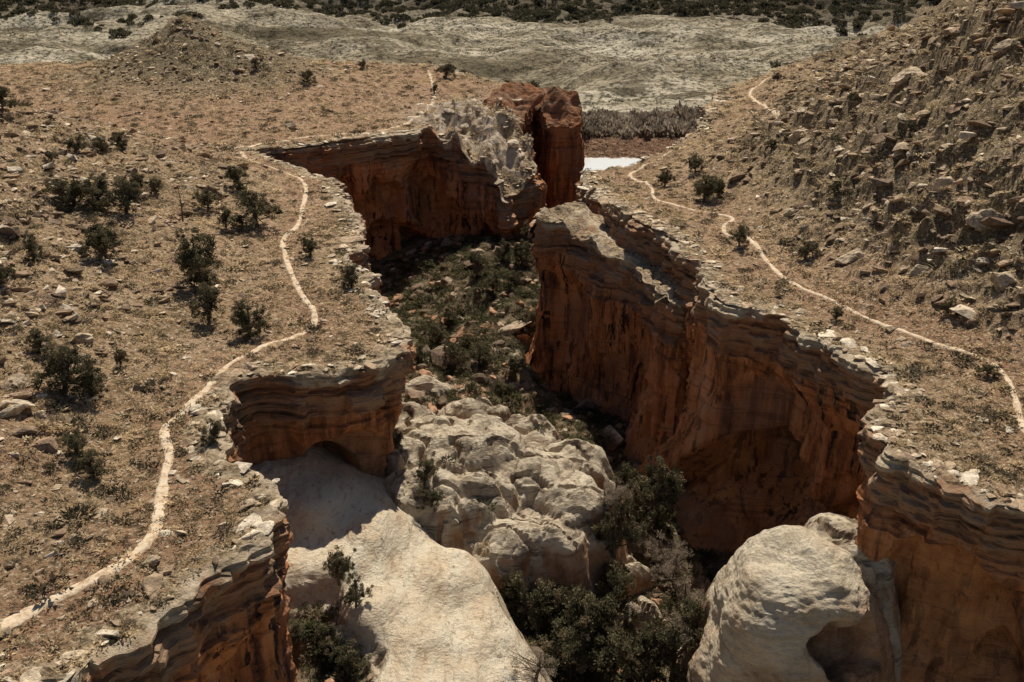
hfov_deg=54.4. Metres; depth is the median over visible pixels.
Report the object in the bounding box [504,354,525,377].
juniper tree
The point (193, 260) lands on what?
juniper tree
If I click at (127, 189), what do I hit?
juniper tree
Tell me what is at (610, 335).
sandstone bench
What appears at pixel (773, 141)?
juniper tree
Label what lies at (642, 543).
bare shrub
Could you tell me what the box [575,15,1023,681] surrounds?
canyon cliff
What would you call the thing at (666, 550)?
bare shrub
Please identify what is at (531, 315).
juniper tree
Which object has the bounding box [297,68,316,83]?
juniper tree
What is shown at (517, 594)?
juniper tree
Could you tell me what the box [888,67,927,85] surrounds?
boulder
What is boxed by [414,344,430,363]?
juniper tree
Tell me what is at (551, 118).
rock butte
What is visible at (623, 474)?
juniper tree
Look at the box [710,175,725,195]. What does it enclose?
juniper tree
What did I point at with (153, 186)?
juniper tree
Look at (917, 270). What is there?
boulder
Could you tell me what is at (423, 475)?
juniper tree
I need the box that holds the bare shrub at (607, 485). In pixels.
[602,477,633,503]
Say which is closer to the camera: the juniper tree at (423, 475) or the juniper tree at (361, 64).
the juniper tree at (423, 475)
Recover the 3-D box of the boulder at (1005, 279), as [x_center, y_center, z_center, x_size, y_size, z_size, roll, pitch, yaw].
[27.718,-3.248,55.357,1.953,1.305,1.301,-5,24,-11]
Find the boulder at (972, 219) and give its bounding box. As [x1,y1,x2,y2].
[965,208,1003,230]
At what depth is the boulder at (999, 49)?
70.88 m
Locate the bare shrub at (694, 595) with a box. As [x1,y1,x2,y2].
[668,564,707,606]
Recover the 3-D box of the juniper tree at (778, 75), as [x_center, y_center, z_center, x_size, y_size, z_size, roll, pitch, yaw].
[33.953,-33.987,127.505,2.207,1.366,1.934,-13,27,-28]
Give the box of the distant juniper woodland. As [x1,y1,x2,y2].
[0,0,941,86]
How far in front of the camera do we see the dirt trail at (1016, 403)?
58.03 m
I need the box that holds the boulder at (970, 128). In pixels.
[964,126,975,131]
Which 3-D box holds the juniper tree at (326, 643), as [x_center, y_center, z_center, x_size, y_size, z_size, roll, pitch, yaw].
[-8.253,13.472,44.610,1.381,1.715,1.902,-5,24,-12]
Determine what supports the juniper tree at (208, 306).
on the plateau ground at (508, 158)
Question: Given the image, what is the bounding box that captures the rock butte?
[483,81,584,207]
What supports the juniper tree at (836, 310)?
on the plateau ground at (508, 158)
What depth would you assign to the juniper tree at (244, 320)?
54.56 m
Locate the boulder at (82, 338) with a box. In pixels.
[70,333,93,345]
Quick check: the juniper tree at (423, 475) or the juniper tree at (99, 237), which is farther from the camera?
the juniper tree at (99, 237)
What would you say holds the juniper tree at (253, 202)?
on the plateau ground at (508, 158)
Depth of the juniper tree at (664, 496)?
61.47 m
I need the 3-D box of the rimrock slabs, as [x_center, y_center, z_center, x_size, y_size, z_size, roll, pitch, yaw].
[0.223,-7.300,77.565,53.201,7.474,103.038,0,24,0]
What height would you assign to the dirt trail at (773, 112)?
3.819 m
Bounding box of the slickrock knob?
[687,525,895,681]
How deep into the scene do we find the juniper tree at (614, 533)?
55.12 m
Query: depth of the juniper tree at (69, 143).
74.55 m
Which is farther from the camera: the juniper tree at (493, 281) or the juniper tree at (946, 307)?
the juniper tree at (493, 281)
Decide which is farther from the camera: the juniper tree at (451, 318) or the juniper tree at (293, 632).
the juniper tree at (451, 318)
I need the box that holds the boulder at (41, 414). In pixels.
[34,410,46,418]
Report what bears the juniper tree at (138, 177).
on the plateau ground at (508, 158)
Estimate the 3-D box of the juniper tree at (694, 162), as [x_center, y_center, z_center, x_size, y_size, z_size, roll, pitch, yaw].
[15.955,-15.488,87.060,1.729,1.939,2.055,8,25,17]
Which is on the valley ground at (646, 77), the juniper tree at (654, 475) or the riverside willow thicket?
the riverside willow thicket
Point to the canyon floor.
(433, 608)
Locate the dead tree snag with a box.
[174,190,185,221]
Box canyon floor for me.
[249,234,902,681]
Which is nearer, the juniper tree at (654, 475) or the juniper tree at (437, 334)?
the juniper tree at (654, 475)
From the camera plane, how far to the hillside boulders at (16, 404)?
66.42 m
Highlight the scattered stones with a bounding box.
[0,0,1023,681]
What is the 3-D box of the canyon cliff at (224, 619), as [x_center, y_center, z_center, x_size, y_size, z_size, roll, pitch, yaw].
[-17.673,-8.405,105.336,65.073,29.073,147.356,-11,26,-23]
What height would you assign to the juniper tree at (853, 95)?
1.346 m
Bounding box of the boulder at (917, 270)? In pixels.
[908,264,933,276]
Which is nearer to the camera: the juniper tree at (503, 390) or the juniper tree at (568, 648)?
the juniper tree at (568, 648)
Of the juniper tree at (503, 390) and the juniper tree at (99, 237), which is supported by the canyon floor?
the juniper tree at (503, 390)
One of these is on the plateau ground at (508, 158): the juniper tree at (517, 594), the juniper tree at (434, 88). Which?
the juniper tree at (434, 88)
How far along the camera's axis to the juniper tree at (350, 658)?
43.79 m
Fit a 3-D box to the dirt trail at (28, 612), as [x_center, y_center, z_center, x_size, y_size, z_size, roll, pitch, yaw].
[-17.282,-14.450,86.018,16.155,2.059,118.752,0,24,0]
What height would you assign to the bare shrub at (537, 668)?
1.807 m
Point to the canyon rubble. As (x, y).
(438, 358)
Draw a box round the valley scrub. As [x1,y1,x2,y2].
[0,0,937,111]
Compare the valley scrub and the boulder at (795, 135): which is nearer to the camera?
the boulder at (795, 135)
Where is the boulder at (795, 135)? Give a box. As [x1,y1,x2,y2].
[788,127,809,140]
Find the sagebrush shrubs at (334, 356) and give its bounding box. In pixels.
[0,6,1023,670]
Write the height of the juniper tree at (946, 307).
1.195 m
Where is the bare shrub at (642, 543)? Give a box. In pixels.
[634,533,666,560]
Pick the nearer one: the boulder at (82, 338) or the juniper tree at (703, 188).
the boulder at (82, 338)
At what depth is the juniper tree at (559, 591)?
52.66 m
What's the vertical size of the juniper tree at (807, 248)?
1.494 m
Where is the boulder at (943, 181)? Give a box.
[932,176,954,191]
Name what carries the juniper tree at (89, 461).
on the plateau ground at (508, 158)
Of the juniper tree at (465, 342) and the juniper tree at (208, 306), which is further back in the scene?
the juniper tree at (465, 342)
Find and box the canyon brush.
[287,207,840,681]
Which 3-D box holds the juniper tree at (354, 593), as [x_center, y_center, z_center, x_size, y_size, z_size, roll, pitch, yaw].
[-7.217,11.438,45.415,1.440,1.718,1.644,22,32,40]
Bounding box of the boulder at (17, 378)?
[5,372,30,388]
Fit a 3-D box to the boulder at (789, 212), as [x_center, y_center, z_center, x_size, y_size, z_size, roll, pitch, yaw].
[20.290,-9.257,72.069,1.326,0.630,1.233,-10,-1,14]
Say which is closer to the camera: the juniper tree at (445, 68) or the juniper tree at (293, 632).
the juniper tree at (293, 632)
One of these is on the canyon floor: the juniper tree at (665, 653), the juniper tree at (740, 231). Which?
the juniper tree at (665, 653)
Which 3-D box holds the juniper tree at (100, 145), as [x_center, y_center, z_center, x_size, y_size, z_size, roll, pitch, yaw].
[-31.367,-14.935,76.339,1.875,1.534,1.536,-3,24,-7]
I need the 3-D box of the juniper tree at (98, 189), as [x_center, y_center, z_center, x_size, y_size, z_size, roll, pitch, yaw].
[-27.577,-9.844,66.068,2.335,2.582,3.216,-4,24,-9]
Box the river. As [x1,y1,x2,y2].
[581,156,641,176]
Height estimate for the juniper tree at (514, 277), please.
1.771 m
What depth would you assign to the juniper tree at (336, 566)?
46.09 m
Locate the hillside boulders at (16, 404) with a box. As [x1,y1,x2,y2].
[0,0,1023,436]
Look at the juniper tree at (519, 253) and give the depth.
97.17 m
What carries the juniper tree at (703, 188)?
on the plateau ground at (508, 158)
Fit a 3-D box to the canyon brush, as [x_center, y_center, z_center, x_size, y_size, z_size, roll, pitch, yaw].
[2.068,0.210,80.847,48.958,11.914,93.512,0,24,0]
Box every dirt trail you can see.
[0,70,435,630]
[628,146,1023,431]
[748,77,779,131]
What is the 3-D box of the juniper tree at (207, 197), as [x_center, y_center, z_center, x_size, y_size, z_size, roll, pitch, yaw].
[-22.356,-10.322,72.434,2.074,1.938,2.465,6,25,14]
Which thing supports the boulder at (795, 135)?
on the plateau ground at (508, 158)
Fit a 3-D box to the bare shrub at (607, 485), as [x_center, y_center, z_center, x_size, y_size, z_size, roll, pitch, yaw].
[6.054,8.739,56.822,1.895,1.729,2.550,2,24,5]
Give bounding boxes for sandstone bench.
[524,201,689,446]
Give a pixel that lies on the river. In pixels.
(598, 163)
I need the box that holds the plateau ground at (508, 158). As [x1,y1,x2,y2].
[0,0,1023,669]
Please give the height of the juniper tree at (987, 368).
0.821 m
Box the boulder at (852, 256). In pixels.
[834,248,863,264]
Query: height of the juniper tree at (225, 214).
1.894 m
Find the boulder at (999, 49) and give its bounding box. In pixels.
[991,38,1015,57]
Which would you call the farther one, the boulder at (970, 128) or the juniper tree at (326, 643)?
the boulder at (970, 128)
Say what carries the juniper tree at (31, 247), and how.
on the plateau ground at (508, 158)
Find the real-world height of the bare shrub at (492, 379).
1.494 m
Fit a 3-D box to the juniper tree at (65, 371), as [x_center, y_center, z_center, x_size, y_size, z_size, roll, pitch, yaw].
[-20.580,1.389,45.825,2.874,2.608,2.671,7,25,16]
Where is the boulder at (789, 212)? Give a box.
[783,209,798,215]
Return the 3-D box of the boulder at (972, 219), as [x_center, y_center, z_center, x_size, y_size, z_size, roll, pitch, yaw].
[28.218,-7.235,59.370,2.771,1.513,1.380,-7,25,-15]
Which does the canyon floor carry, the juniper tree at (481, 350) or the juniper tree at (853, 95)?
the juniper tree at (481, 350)
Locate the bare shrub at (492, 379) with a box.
[483,371,506,393]
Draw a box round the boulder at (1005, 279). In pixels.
[990,271,1018,290]
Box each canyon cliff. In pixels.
[0,57,547,681]
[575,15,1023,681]
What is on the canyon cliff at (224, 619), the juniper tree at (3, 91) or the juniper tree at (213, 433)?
the juniper tree at (213, 433)
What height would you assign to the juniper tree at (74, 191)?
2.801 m
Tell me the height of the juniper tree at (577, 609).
5.244 m
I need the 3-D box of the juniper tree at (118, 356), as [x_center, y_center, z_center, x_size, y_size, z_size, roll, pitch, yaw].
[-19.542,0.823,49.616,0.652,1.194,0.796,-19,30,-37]
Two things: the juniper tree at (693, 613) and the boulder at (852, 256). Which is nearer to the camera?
the juniper tree at (693, 613)
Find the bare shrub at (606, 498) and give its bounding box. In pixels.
[596,485,631,511]
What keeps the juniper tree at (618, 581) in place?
on the canyon floor
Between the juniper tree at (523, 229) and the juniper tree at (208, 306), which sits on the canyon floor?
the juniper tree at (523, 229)
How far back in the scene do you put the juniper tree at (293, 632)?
45.05 m
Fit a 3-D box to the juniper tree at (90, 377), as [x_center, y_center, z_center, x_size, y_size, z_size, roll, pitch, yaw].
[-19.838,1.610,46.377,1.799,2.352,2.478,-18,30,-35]
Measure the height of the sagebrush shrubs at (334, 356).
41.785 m
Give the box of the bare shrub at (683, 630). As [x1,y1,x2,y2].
[662,608,704,643]
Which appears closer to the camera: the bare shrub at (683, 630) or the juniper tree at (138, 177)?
the bare shrub at (683, 630)
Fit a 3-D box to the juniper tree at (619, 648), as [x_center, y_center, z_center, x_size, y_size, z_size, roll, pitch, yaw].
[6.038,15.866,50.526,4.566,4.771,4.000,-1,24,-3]
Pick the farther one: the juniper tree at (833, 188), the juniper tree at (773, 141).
the juniper tree at (773, 141)
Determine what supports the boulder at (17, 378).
on the plateau ground at (508, 158)
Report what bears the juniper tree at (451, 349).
on the canyon floor
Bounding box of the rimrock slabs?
[0,95,1023,681]
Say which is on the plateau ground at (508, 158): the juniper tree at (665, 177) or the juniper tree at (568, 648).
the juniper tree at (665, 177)
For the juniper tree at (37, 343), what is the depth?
48.73 m
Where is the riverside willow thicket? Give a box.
[580,99,700,158]
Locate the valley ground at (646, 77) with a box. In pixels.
[0,0,936,155]
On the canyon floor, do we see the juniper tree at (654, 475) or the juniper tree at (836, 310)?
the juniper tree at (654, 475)
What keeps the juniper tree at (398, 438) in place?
on the canyon floor
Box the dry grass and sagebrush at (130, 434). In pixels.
[0,0,1023,681]
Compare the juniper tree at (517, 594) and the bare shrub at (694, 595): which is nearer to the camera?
the juniper tree at (517, 594)
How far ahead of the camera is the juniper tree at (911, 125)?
71.59 m
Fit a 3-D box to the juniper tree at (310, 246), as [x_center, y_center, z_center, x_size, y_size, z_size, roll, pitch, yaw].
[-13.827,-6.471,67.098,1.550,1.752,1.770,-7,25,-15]
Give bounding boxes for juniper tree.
[0,82,18,111]
[0,263,15,284]
[21,230,46,263]
[24,327,57,354]
[30,343,103,394]
[39,169,94,207]
[43,149,58,161]
[55,428,98,454]
[62,131,86,152]
[67,353,109,396]
[71,448,103,478]
[77,218,127,260]
[78,173,114,210]
[89,136,112,151]
[101,176,147,213]
[107,131,129,149]
[113,347,127,365]
[126,171,148,191]
[148,177,162,193]
[174,225,224,285]
[188,281,224,322]
[191,185,222,209]
[196,417,221,445]
[217,206,232,227]
[224,164,254,189]
[227,188,282,227]
[230,297,271,339]
[251,58,260,68]
[288,619,306,643]
[295,232,317,255]
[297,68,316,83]
[314,620,342,662]
[322,545,356,585]
[330,637,371,674]
[331,263,364,287]
[339,571,373,607]
[357,59,367,68]
[393,429,403,450]
[407,457,438,485]
[412,483,446,511]
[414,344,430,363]
[423,324,449,345]
[430,83,437,93]
[435,62,456,77]
[438,303,459,327]
[442,341,471,374]
[458,330,478,349]
[463,341,494,368]
[467,252,492,275]
[478,271,505,293]
[489,379,514,403]
[494,238,511,261]
[499,569,561,630]
[504,270,524,286]
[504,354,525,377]
[511,239,532,263]
[515,310,535,330]
[517,220,531,242]
[527,577,580,644]
[536,614,613,681]
[554,583,620,667]
[581,558,638,632]
[587,620,673,681]
[590,489,646,559]
[611,461,653,519]
[622,456,687,530]
[635,617,703,681]
[637,454,664,492]
[656,165,678,186]
[679,595,709,638]
[685,152,703,172]
[693,171,725,200]
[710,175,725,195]
[728,221,749,246]
[762,136,779,150]
[770,70,786,79]
[795,239,819,258]
[827,178,841,195]
[827,306,846,321]
[844,90,861,102]
[904,119,922,131]
[937,296,960,314]
[974,363,1002,376]
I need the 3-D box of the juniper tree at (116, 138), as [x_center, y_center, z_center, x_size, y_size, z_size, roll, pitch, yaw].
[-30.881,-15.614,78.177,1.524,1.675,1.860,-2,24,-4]
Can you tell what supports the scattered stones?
on the plateau ground at (508, 158)
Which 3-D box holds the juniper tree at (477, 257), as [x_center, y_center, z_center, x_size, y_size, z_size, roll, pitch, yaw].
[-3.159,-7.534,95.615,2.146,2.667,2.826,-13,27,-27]
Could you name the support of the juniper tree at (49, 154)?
on the plateau ground at (508, 158)
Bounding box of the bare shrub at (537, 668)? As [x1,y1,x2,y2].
[503,645,557,680]
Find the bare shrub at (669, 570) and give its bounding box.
[648,537,688,592]
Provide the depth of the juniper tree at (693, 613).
50.53 m
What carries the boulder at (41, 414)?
on the plateau ground at (508, 158)
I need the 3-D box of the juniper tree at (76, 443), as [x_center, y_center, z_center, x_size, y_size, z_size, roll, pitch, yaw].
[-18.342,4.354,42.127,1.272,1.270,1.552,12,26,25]
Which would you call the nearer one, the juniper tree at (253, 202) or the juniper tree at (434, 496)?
the juniper tree at (434, 496)
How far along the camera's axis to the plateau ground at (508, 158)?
64.05 m
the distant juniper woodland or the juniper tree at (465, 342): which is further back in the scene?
the distant juniper woodland
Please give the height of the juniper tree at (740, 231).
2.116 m
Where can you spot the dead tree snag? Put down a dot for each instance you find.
(181, 206)
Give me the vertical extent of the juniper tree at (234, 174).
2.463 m
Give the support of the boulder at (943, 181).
on the plateau ground at (508, 158)
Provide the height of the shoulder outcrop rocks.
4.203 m
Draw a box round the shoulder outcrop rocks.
[375,99,524,164]
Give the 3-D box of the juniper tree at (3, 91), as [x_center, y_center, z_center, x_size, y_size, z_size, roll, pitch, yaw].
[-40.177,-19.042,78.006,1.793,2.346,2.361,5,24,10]
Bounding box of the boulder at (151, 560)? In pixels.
[140,555,160,566]
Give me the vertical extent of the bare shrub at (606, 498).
1.693 m
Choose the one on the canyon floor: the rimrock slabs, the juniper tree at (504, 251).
the juniper tree at (504, 251)
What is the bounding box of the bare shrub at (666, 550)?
[632,522,693,573]
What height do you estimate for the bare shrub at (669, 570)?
2.905 m
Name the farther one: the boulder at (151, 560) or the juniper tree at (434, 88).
the juniper tree at (434, 88)
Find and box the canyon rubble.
[316,236,715,681]
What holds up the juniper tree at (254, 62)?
on the plateau ground at (508, 158)
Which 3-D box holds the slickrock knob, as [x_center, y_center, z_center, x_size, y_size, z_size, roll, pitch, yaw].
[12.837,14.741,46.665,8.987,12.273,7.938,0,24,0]
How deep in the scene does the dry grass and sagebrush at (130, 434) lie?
61.98 m
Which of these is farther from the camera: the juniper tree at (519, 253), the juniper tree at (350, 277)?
the juniper tree at (519, 253)

